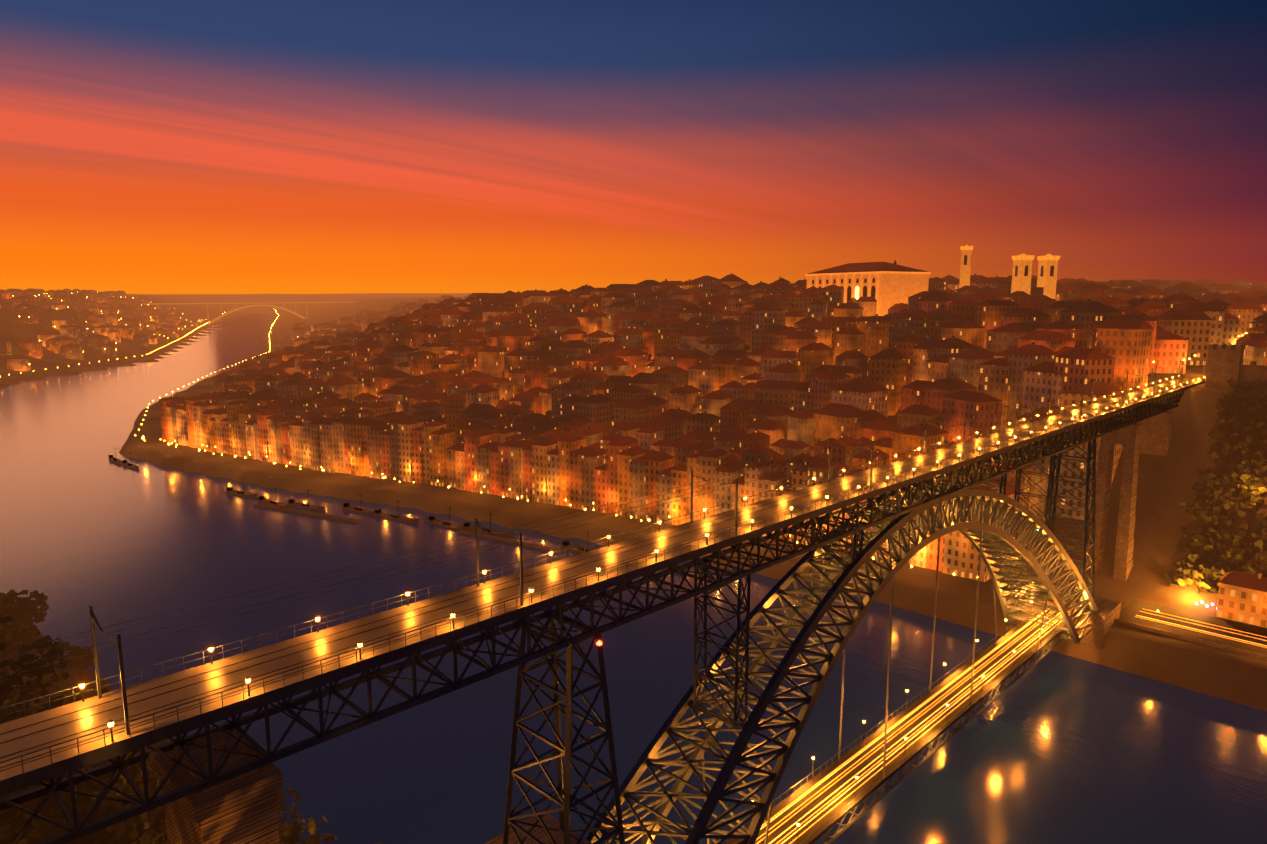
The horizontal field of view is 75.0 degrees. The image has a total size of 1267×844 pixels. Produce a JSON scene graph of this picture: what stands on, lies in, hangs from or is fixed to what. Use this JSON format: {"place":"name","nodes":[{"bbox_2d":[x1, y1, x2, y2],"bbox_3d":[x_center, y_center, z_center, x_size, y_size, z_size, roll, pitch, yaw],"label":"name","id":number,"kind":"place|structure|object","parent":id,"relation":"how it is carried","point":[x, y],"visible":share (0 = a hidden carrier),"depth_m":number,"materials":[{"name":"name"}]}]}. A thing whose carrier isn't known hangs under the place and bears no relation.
{"place":"outdoors","nodes":[
{"label":"outdoors","id":0,"kind":"place"},
{"bbox_2d":[0,311,1266,843],"bbox_3d":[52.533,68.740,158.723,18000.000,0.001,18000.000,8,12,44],"label":"river water","id":1,"kind":"structure","parent":0,"point":[1052,747],"depth_m":201.12,"materials":[{"name":"blue liquid"}]},
{"bbox_2d":[108,448,685,572],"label":"boats","id":2,"kind":"object","parent":1,"relation":"on","point":[464,528],"visible":0.77,"depth_m":344.16,"materials":[{"name":"wood"},{"name":"dark metal"}]},
{"bbox_2d":[0,293,1266,843],"bbox_3d":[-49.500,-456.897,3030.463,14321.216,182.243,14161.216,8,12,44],"label":"terrain","id":3,"kind":"structure","parent":0,"point":[1164,489],"depth_m":263.11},
{"bbox_2d":[144,302,355,324],"bbox_3d":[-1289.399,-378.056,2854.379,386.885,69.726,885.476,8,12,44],"label":"distant bridge","id":4,"kind":"structure","parent":3,"relation":"on","point":[234,310],"depth_m":2782.50,"materials":[{"name":"beige"}]},
{"bbox_2d":[0,293,1153,577],"bbox_3d":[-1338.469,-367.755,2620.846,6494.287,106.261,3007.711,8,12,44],"label":"city lights","id":5,"kind":"object","parent":3,"relation":"on","point":[242,361],"visible":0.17,"depth_m":683.93,"materials":[{"name":"orange"}]},
{"bbox_2d":[0,273,1266,581],"bbox_3d":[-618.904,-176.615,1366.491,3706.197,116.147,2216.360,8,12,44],"label":"city houses","id":6,"kind":"structure","parent":3,"relation":"on","point":[808,375],"depth_m":393.10,"materials":[{"name":"tile"}]},
{"bbox_2d":[153,408,1173,843],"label":"stone pier","id":7,"kind":"structure","parent":3,"relation":"on","point":[241,808],"depth_m":66.60,"materials":[{"name":"stone"}]},
{"bbox_2d":[0,359,1205,843],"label":"arch bridge","id":8,"kind":"structure","parent":7,"relation":"on","point":[914,513],"depth_m":112.35,"materials":[{"name":"grey metal"}]},
{"bbox_2d":[0,378,1205,843],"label":"bridge decks","id":9,"kind":"object","parent":8,"relation":"on","point":[822,798],"visible":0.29,"depth_m":88.55,"materials":[{"name":"grey asphalt"}]},
{"bbox_2d":[78,376,1204,843],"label":"bridge lamp posts","id":10,"kind":"object","parent":9,"relation":"on","point":[656,560],"visible":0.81,"depth_m":122.78,"materials":[{"name":"black metal"}]},
{"bbox_2d":[79,375,1199,825],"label":"bridge lamp lanterns","id":11,"kind":"object","parent":10,"relation":"attached to","point":[657,551],"visible":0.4,"depth_m":112.59,"materials":[{"name":"yellow glass"}]},
{"bbox_2d":[142,333,1246,542],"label":"street lamps","id":12,"kind":"object","parent":3,"relation":"on","point":[585,508],"visible":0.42,"depth_m":374.24,"materials":[{"name":"orange"}]},
{"bbox_2d":[805,262,930,315],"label":"palace","id":13,"kind":"structure","parent":3,"relation":"on","point":[887,285],"depth_m":447.82,"materials":[{"name":"stone"}]},
{"bbox_2d":[959,245,972,287],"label":"bell tower","id":14,"kind":"structure","parent":3,"relation":"on","point":[965,265],"depth_m":505.41,"materials":[{"name":"stone"}]},
{"bbox_2d":[1003,253,1059,298],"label":"cathedral","id":15,"kind":"structure","parent":3,"relation":"on","point":[1046,277],"depth_m":459.93,"materials":[{"name":"stone"}]},
{"bbox_2d":[1205,344,1266,390],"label":"fernandina wall","id":16,"kind":"structure","parent":3,"relation":"on","point":[1224,363],"depth_m":280.07,"materials":[{"name":"stone"}]},
{"bbox_2d":[1216,571,1266,627],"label":"quay houses","id":17,"kind":"structure","parent":3,"relation":"on","point":[1242,597],"depth_m":214.35,"materials":[{"name":"paint"}]},
{"bbox_2d":[0,345,1266,843],"bbox_3d":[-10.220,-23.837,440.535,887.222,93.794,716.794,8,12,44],"label":"tree","id":18,"kind":"object","parent":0,"point":[148,823],"depth_m":162.59,"materials":[{"name":"green plant"}]},
{"bbox_2d":[0,0,1266,293],"label":"sky","id":19,"kind":"structure","parent":0,"point":[147,146],"materials":[{"name":"orange"}]},
{"bbox_2d":[1114,599,1266,659],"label":"quay road","id":20,"kind":"structure","parent":0,"point":[1241,638],"depth_m":210.65,"materials":[{"name":"grey asphalt"}]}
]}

